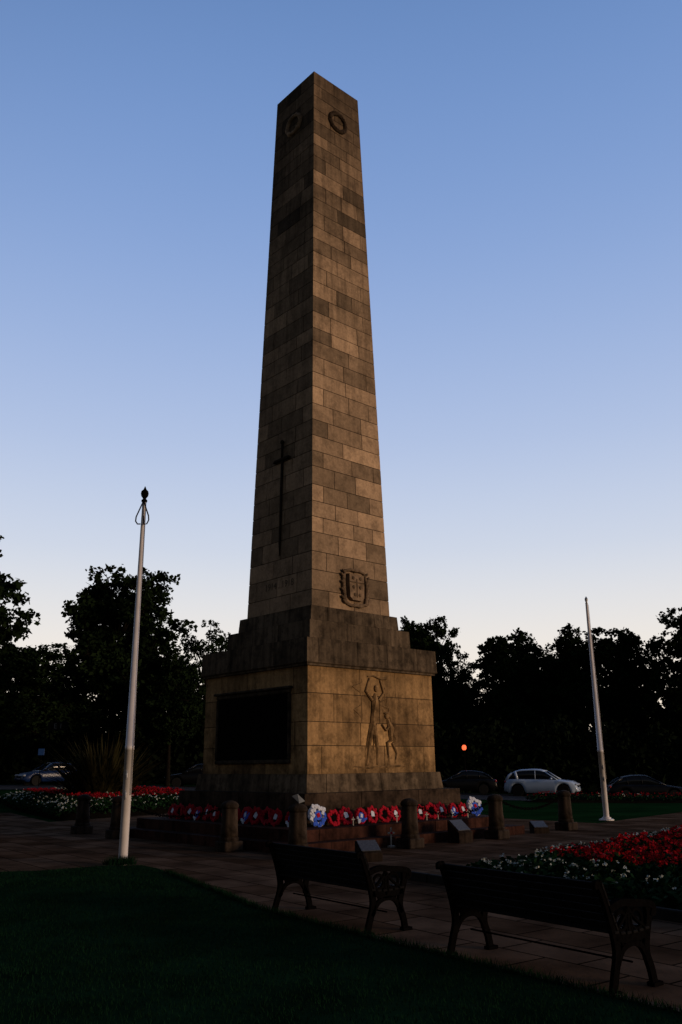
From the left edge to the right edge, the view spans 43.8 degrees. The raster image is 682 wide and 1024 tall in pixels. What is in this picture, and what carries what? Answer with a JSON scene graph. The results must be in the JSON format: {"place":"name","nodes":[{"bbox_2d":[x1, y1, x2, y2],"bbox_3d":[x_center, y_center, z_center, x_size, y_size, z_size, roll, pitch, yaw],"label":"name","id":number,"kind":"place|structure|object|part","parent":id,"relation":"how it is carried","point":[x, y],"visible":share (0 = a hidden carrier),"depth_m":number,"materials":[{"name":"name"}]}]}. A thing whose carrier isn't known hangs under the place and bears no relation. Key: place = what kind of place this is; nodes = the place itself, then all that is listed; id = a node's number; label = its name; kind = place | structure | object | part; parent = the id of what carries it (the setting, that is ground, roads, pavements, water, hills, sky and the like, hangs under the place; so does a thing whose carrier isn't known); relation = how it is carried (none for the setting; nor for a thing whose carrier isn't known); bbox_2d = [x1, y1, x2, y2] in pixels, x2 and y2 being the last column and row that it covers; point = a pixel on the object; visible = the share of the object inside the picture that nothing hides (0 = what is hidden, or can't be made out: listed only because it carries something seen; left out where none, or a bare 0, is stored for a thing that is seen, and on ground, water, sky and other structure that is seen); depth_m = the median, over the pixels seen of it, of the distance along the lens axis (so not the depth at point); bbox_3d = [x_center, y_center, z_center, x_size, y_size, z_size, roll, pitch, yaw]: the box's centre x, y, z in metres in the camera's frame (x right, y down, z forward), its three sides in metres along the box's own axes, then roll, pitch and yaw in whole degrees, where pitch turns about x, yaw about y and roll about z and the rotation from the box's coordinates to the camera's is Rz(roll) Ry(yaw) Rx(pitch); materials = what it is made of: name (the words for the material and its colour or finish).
{"place":"outdoors","nodes":[
{"label":"outdoors","id":0,"kind":"place"},
{"bbox_2d":[0,784,659,800],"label":"road","id":1,"kind":"structure","parent":0,"point":[475,795],"depth_m":53.81,"materials":[{"name":"grey asphalt"}]},
{"bbox_2d":[38,749,44,785],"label":"parking sign","id":2,"kind":"object","parent":1,"relation":"on","point":[41,752],"visible":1,"depth_m":53.86,"materials":[{"name":"blue metal"}]},
{"bbox_2d":[14,762,76,784],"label":"parked car","id":3,"kind":"object","parent":1,"relation":"on","point":[28,778],"visible":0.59,"depth_m":56.93,"materials":[{"name":"blue paint"}]},
{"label":"window","id":4,"kind":"part","parent":3,"relation":"part of","materials":[{"name":"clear glass"}]},
{"bbox_2d":[164,764,202,786],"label":"parked car","id":5,"kind":"object","parent":1,"relation":"on","point":[190,776],"visible":0.46,"depth_m":57.43,"materials":[{"name":"black paint"}]},
{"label":"window","id":6,"kind":"part","parent":5,"relation":"part of","materials":[{"name":"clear glass"}]},
{"bbox_2d":[442,770,497,793],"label":"parked car","id":7,"kind":"object","parent":1,"relation":"on","point":[469,780],"visible":0.73,"depth_m":56.30,"materials":[{"name":"black paint"}]},
{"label":"window","id":8,"kind":"part","parent":7,"relation":"part of","materials":[{"name":"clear glass"}]},
{"bbox_2d":[504,769,580,795],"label":"parked car","id":9,"kind":"object","parent":1,"relation":"on","point":[533,780],"visible":0.89,"depth_m":55.58,"materials":[{"name":"white paint"}]},
{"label":"window","id":10,"kind":"part","parent":9,"relation":"part of","materials":[{"name":"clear glass"}]},
{"bbox_2d":[606,775,681,797],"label":"parked car","id":11,"kind":"object","parent":1,"relation":"on","point":[632,784],"visible":0.65,"depth_m":49.24,"materials":[{"name":"black paint"}]},
{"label":"window","id":12,"kind":"part","parent":11,"relation":"part of","materials":[{"name":"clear glass"}]},
{"bbox_2d":[0,855,681,1023],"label":"lawn","id":13,"kind":"structure","parent":0,"point":[305,1014],"depth_m":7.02,"materials":[{"name":"green plant"}]},
{"bbox_2d":[0,812,681,1008],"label":"paving","id":14,"kind":"structure","parent":0,"point":[29,844],"depth_m":12.08,"materials":[{"name":"stone"}]},
{"bbox_2d":[70,794,92,833],"bbox_3d":[-6.924,8.101,22.753,0.440,1.000,0.440,15,-23,-42],"label":"bollard","id":15,"kind":"object","parent":14,"relation":"on","point":[82,825],"visible":1,"depth_m":22.60,"materials":[{"name":"stone"}]},
{"bbox_2d":[105,796,121,838],"bbox_3d":[-5.579,7.631,21.219,0.440,1.000,0.440,13,-22,-39],"label":"bollard","id":16,"kind":"object","parent":14,"relation":"on","point":[113,832],"visible":0.69,"depth_m":21.06,"materials":[{"name":"stone"}]},
{"bbox_2d":[118,487,148,864],"bbox_3d":[-3.980,2.918,16.331,0.292,7.210,0.222,-1,-17,0],"label":"flagpole","id":17,"kind":"object","parent":14,"relation":"on","point":[126,799],"visible":0.91,"depth_m":16.08,"materials":[{"name":"white metal"}]},
{"bbox_2d":[215,800,242,851],"bbox_3d":[-2.338,6.572,17.770,0.440,1.000,0.440,13,-21,-38],"label":"bollard","id":18,"kind":"object","parent":14,"relation":"on","point":[229,841],"visible":1,"depth_m":17.62,"materials":[{"name":"stone"}]},
{"bbox_2d":[288,803,307,846],"bbox_3d":[-0.823,6.072,16.140,0.440,1.000,0.440,14,-22,-40],"label":"bollard","id":19,"kind":"object","parent":14,"relation":"on","point":[297,835],"visible":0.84,"depth_m":16.05,"materials":[{"name":"stone"}]},
{"bbox_2d":[292,794,304,802],"bbox_3d":[-0.820,5.513,16.314,0.184,0.170,0.192,-12,-20,33],"label":"paper tribute","id":20,"kind":"object","parent":19,"relation":"on","point":[297,798],"visible":1,"depth_m":16.27,"materials":[{"name":"white paper"}]},
{"bbox_2d":[129,71,524,852],"bbox_3d":[-0.675,-2.652,24.690,7.328,22.603,7.327,14,-22,-40],"label":"war memorial","id":21,"kind":"object","parent":14,"relation":"on","point":[317,673],"visible":0.99,"depth_m":22.30,"materials":[{"name":"stone"}]},
{"bbox_2d":[167,803,176,817],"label":"poppy wreath","id":22,"kind":"object","parent":21,"relation":"on","point":[172,808],"visible":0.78,"depth_m":21.67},
{"bbox_2d":[174,803,184,818],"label":"poppy wreath","id":23,"kind":"object","parent":21,"relation":"on","point":[178,811],"visible":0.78,"depth_m":21.32,"materials":[{"name":"red paper"}]},
{"bbox_2d":[183,803,195,819],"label":"poppy wreath","id":24,"kind":"object","parent":21,"relation":"on","point":[189,808],"visible":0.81,"depth_m":21.06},
{"bbox_2d":[193,806,202,819],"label":"poppy wreath","id":25,"kind":"object","parent":21,"relation":"on","point":[199,810],"visible":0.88,"depth_m":20.70,"materials":[{"name":"red paper"}]},
{"bbox_2d":[202,804,211,820],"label":"poppy wreath","id":26,"kind":"object","parent":21,"relation":"on","point":[206,816],"visible":0.82,"depth_m":20.45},
{"bbox_2d":[210,806,219,821],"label":"poppy wreath","id":27,"kind":"object","parent":21,"relation":"on","point":[213,818],"visible":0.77,"depth_m":20.14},
{"bbox_2d":[240,806,251,823],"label":"poppy wreath","id":28,"kind":"object","parent":21,"relation":"on","point":[245,814],"visible":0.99,"depth_m":19.32,"materials":[{"name":"plant"}]},
{"bbox_2d":[248,806,262,824],"bbox_3d":[-1.914,6.832,19.056,0.382,0.423,0.112,11,-18,48],"label":"poppy wreath","id":29,"kind":"object","parent":21,"relation":"on","point":[255,812],"visible":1,"depth_m":19.02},
{"bbox_2d":[260,806,271,824],"bbox_3d":[-1.649,6.767,18.830,0.112,0.427,0.408,32,-50,-30],"label":"poppy wreath","id":30,"kind":"object","parent":21,"relation":"on","point":[267,812],"visible":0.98,"depth_m":18.82,"materials":[{"name":"red paper"}]},
{"bbox_2d":[268,808,282,825],"bbox_3d":[-1.424,6.673,18.503,0.363,0.402,0.106,-14,-39,41],"label":"poppy wreath","id":31,"kind":"object","parent":21,"relation":"on","point":[276,813],"visible":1,"depth_m":18.46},
{"bbox_2d":[285,811,288,826],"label":"poppy wreath","id":32,"kind":"object","parent":21,"relation":"on","point":[287,819],"visible":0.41,"depth_m":18.25,"materials":[{"name":"blue paper"}]},
{"bbox_2d":[308,804,326,826],"bbox_3d":[-0.516,6.505,18.174,0.137,0.518,0.531,-33,-17,38],"label":"poppy wreath","id":33,"kind":"object","parent":21,"relation":"on","point":[318,814],"visible":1,"depth_m":18.12,"materials":[{"name":"blue paper"}]},
{"bbox_2d":[327,809,339,825],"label":"poppy wreath","id":34,"kind":"object","parent":21,"relation":"on","point":[336,816],"visible":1,"depth_m":18.35,"materials":[{"name":"red plant"}]},
{"bbox_2d":[338,806,352,824],"bbox_3d":[0.096,6.702,18.678,0.383,0.424,0.112,-14,-21,-48],"label":"poppy wreath","id":35,"kind":"object","parent":21,"relation":"on","point":[346,812],"visible":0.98,"depth_m":18.65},
{"bbox_2d":[354,808,366,823],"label":"poppy wreath","id":36,"kind":"object","parent":21,"relation":"on","point":[362,816],"visible":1,"depth_m":18.87,"materials":[{"name":"red paper"}]},
{"bbox_2d":[365,805,377,822],"bbox_3d":[0.696,6.859,19.204,0.371,0.410,0.108,11,-34,-44],"label":"poppy wreath","id":37,"kind":"object","parent":21,"relation":"on","point":[372,810],"visible":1,"depth_m":19.17,"materials":[{"name":"red paper"}]},
{"bbox_2d":[378,805,391,821],"bbox_3d":[0.986,6.921,19.380,0.381,0.398,0.105,-13,-15,-44],"label":"poppy wreath","id":38,"kind":"object","parent":21,"relation":"on","point":[387,814],"visible":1,"depth_m":19.36,"materials":[{"name":"red paper"}]},
{"bbox_2d":[389,806,400,820],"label":"poppy wreath","id":39,"kind":"object","parent":21,"relation":"on","point":[395,810],"visible":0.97,"depth_m":19.68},
{"bbox_2d":[417,804,425,819],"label":"poppy wreath","id":40,"kind":"object","parent":21,"relation":"on","point":[422,812],"visible":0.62,"depth_m":20.18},
{"bbox_2d":[425,802,437,818],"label":"poppy wreath","id":41,"kind":"object","parent":21,"relation":"on","point":[432,808],"visible":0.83,"depth_m":20.39,"materials":[{"name":"red paper"}]},
{"bbox_2d":[436,801,446,817],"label":"poppy wreath","id":42,"kind":"object","parent":21,"relation":"on","point":[443,809],"visible":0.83,"depth_m":20.70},
{"bbox_2d":[448,803,457,816],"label":"poppy wreath","id":43,"kind":"object","parent":21,"relation":"on","point":[453,807],"visible":0.75,"depth_m":20.89,"materials":[{"name":"red paper"}]},
{"bbox_2d":[457,802,467,816],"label":"poppy wreath","id":44,"kind":"object","parent":21,"relation":"on","point":[462,806],"visible":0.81,"depth_m":21.20,"materials":[{"name":"red paper"}]},
{"bbox_2d":[466,796,482,815],"bbox_3d":[3.369,7.449,21.461,0.526,0.513,0.136,1,-34,-41],"label":"poppy wreath","id":45,"kind":"object","parent":21,"relation":"on","point":[472,803],"visible":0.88,"depth_m":21.41,"materials":[{"name":"blue paper"}]},
{"bbox_2d":[265,841,411,934],"bbox_3d":[-0.074,4.248,9.713,0.741,0.831,1.860,12,-20,-35],"label":"park bench","id":46,"kind":"object","parent":14,"relation":"on","point":[297,864],"visible":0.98,"depth_m":9.36,"materials":[{"name":"black metal"}]},
{"bbox_2d":[355,840,382,861],"bbox_3d":[0.509,6.241,15.617,0.420,0.352,0.320,5,-18,-19],"label":"memorial plaque","id":47,"kind":"object","parent":14,"relation":"on","point":[371,850],"visible":0.85,"depth_m":15.53,"materials":[{"name":"stone"}]},
{"bbox_2d":[387,828,394,847],"bbox_3d":[1.070,6.954,18.109,0.200,0.400,0.100,14,-22,-40],"label":"wooden cross","id":48,"kind":"object","parent":14,"relation":"on","point":[391,845],"visible":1,"depth_m":18.08,"materials":[{"name":"brown wood"}]},
{"bbox_2d":[396,798,423,848],"bbox_3d":[1.462,6.622,18.057,0.440,1.000,0.440,14,-22,-40],"label":"bollard","id":49,"kind":"object","parent":14,"relation":"on","point":[410,838],"visible":1,"depth_m":17.91,"materials":[{"name":"stone"}]},
{"bbox_2d":[417,800,491,816],"bbox_3d":[2.563,6.702,19.126,2.753,0.310,0.074,15,-22,-41],"label":"chain","id":50,"kind":"object","parent":49,"relation":"hanging from","point":[453,814],"visible":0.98,"depth_m":19.06,"materials":[{"name":"black metal"}]},
{"bbox_2d":[447,819,472,843],"bbox_3d":[2.685,7.200,19.125,0.460,0.480,0.340,14,-22,-40],"label":"memorial plaque","id":51,"kind":"object","parent":14,"relation":"on","point":[459,831],"visible":1,"depth_m":19.02,"materials":[{"name":"stone"}]},
{"bbox_2d":[484,794,509,839],"bbox_3d":[3.668,7.201,20.069,0.440,1.000,0.440,15,-23,-42],"label":"bollard","id":52,"kind":"object","parent":14,"relation":"on","point":[496,830],"visible":0.98,"depth_m":19.92,"materials":[{"name":"stone"}]},
{"bbox_2d":[502,796,560,809],"bbox_3d":[4.799,7.338,21.330,0.074,0.310,3.084,-15,-22,40],"label":"chain","id":53,"kind":"object","parent":52,"relation":"hanging from","point":[531,808],"visible":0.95,"depth_m":21.25,"materials":[{"name":"black metal"}]},
{"bbox_2d":[390,871,681,922],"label":"bed kerb","id":54,"kind":"structure","parent":14,"relation":"on","point":[669,914],"depth_m":9.78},
{"bbox_2d":[529,821,549,833],"bbox_3d":[5.025,7.991,21.500,0.400,0.279,0.320,2,-17,-10],"label":"memorial plaque","id":55,"kind":"object","parent":14,"relation":"on","point":[535,827],"visible":1,"depth_m":21.40,"materials":[{"name":"stone"}]},
{"bbox_2d":[435,861,663,993],"bbox_3d":[1.729,3.532,7.369,0.742,0.831,1.860,11,-20,-35],"label":"park bench","id":56,"kind":"object","parent":14,"relation":"on","point":[479,893],"visible":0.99,"depth_m":7.05,"materials":[{"name":"brown wood"}]},
{"bbox_2d":[555,790,577,830],"bbox_3d":[5.934,7.894,22.465,0.440,1.000,0.440,15,-22,-41],"label":"bollard","id":57,"kind":"object","parent":14,"relation":"on","point":[565,822],"visible":0.98,"depth_m":22.32,"materials":[{"name":"stone"}]},
{"bbox_2d":[466,825,681,909],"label":"flower bed","id":58,"kind":"object","parent":14,"relation":"on","point":[645,865],"visible":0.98,"depth_m":11.62,"materials":[{"name":"plant"}]},
{"bbox_2d":[0,783,681,822],"bbox_3d":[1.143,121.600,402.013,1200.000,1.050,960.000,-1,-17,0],"label":"ground","id":59,"kind":"structure","parent":0,"point":[588,812],"depth_m":31.84,"materials":[{"name":"green plant"}]},
{"bbox_2d":[0,535,40,704],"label":"tree","id":60,"kind":"object","parent":59,"relation":"on","point":[17,630],"visible":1,"depth_m":46.97,"materials":[{"name":"green plant"}]},
{"bbox_2d":[0,642,98,745],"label":"tree","id":61,"kind":"object","parent":59,"relation":"on","point":[28,706],"visible":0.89,"depth_m":72.76,"materials":[{"name":"green plant"}]},
{"bbox_2d":[0,786,182,820],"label":"flower bed","id":62,"kind":"object","parent":59,"relation":"on","point":[49,804],"visible":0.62,"depth_m":32.17,"materials":[{"name":"plant"}]},
{"bbox_2d":[25,731,184,794],"bbox_3d":[-9.719,10.515,35.051,7.309,2.849,6.955,-1,-17,0],"label":"spiky plant","id":63,"kind":"object","parent":62,"relation":"in","point":[101,773],"visible":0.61,"depth_m":33.83,"materials":[{"name":"green plant"}]},
{"bbox_2d":[3,680,205,753],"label":"woodland","id":64,"kind":"object","parent":59,"relation":"on","point":[57,737],"visible":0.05,"depth_m":82.00,"materials":[{"name":"green plant"}]},
{"bbox_2d":[43,564,197,758],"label":"tree","id":65,"kind":"object","parent":59,"relation":"on","point":[102,618],"visible":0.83,"depth_m":60.16,"materials":[{"name":"green plant"}]},
{"bbox_2d":[134,647,205,786],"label":"tree","id":66,"kind":"object","parent":59,"relation":"on","point":[176,717],"visible":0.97,"depth_m":57.73,"materials":[{"name":"green plant"}]},
{"bbox_2d":[171,619,230,716],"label":"tree","id":67,"kind":"object","parent":59,"relation":"on","point":[200,649],"visible":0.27,"depth_m":90.56,"materials":[{"name":"green plant"}]},
{"bbox_2d":[399,615,474,738],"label":"tree","id":68,"kind":"object","parent":59,"relation":"on","point":[445,705],"visible":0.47,"depth_m":83.80,"materials":[{"name":"green plant"}]},
{"bbox_2d":[223,893,679,1010],"bbox_3d":[1.585,3.913,7.155,0.504,0.090,13.494,11,-20,-33],"label":"lawn edging","id":69,"kind":"object","parent":59,"relation":"on","point":[652,1003],"visible":0.06,"depth_m":6.84,"materials":[{"name":"stone"}]},
{"bbox_2d":[432,654,497,733],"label":"tree","id":70,"kind":"object","parent":59,"relation":"on","point":[463,671],"visible":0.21,"depth_m":90.04,"materials":[{"name":"green plant"}]},
{"bbox_2d":[462,743,467,792],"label":"street lamp","id":71,"kind":"object","parent":59,"relation":"on","point":[464,746],"visible":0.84,"depth_m":60.13,"materials":[{"name":"orange metal"}]},
{"bbox_2d":[483,632,553,711],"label":"tree","id":72,"kind":"object","parent":59,"relation":"on","point":[526,700],"visible":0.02,"depth_m":93.31,"materials":[{"name":"green plant"}]},
{"bbox_2d":[468,627,576,733],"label":"tree","id":73,"kind":"object","parent":59,"relation":"on","point":[515,675],"visible":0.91,"depth_m":78.16,"materials":[{"name":"green plant"}]},
{"bbox_2d":[450,668,681,749],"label":"woodland","id":74,"kind":"object","parent":59,"relation":"on","point":[474,703],"visible":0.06,"depth_m":87.85,"materials":[{"name":"green plant"}]},
{"bbox_2d":[549,639,611,693],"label":"tree","id":75,"kind":"object","parent":59,"relation":"on","point":[572,672],"visible":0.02,"depth_m":91.91,"materials":[{"name":"green plant"}]},
{"bbox_2d":[523,623,638,739],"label":"tree","id":76,"kind":"object","parent":59,"relation":"on","point":[572,650],"visible":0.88,"depth_m":76.81,"materials":[{"name":"green plant"}]},
{"bbox_2d":[585,597,613,820],"bbox_3d":[8.078,6.089,26.858,0.440,6.930,0.440,-1,-17,0],"label":"flagpole","id":77,"kind":"object","parent":59,"relation":"on","point":[602,772],"visible":1,"depth_m":26.57,"materials":[{"name":"white metal"}]},
{"bbox_2d":[524,791,681,802],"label":"flower bed","id":78,"kind":"object","parent":59,"relation":"on","point":[613,798],"visible":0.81,"depth_m":43.18,"materials":[{"name":"plant"}]},
{"bbox_2d":[590,627,680,748],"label":"tree","id":79,"kind":"object","parent":59,"relation":"on","point":[628,649],"visible":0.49,"depth_m":81.28,"materials":[{"name":"green plant"}]},
{"bbox_2d":[643,607,681,729],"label":"tree","id":80,"kind":"object","parent":59,"relation":"on","point":[672,699],"visible":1,"depth_m":69.72,"materials":[{"name":"green plant"}]},
{"bbox_2d":[0,0,681,726],"label":"sky","id":81,"kind":"structure","parent":0,"point":[521,160],"materials":[{"name":"blue"}]}
]}

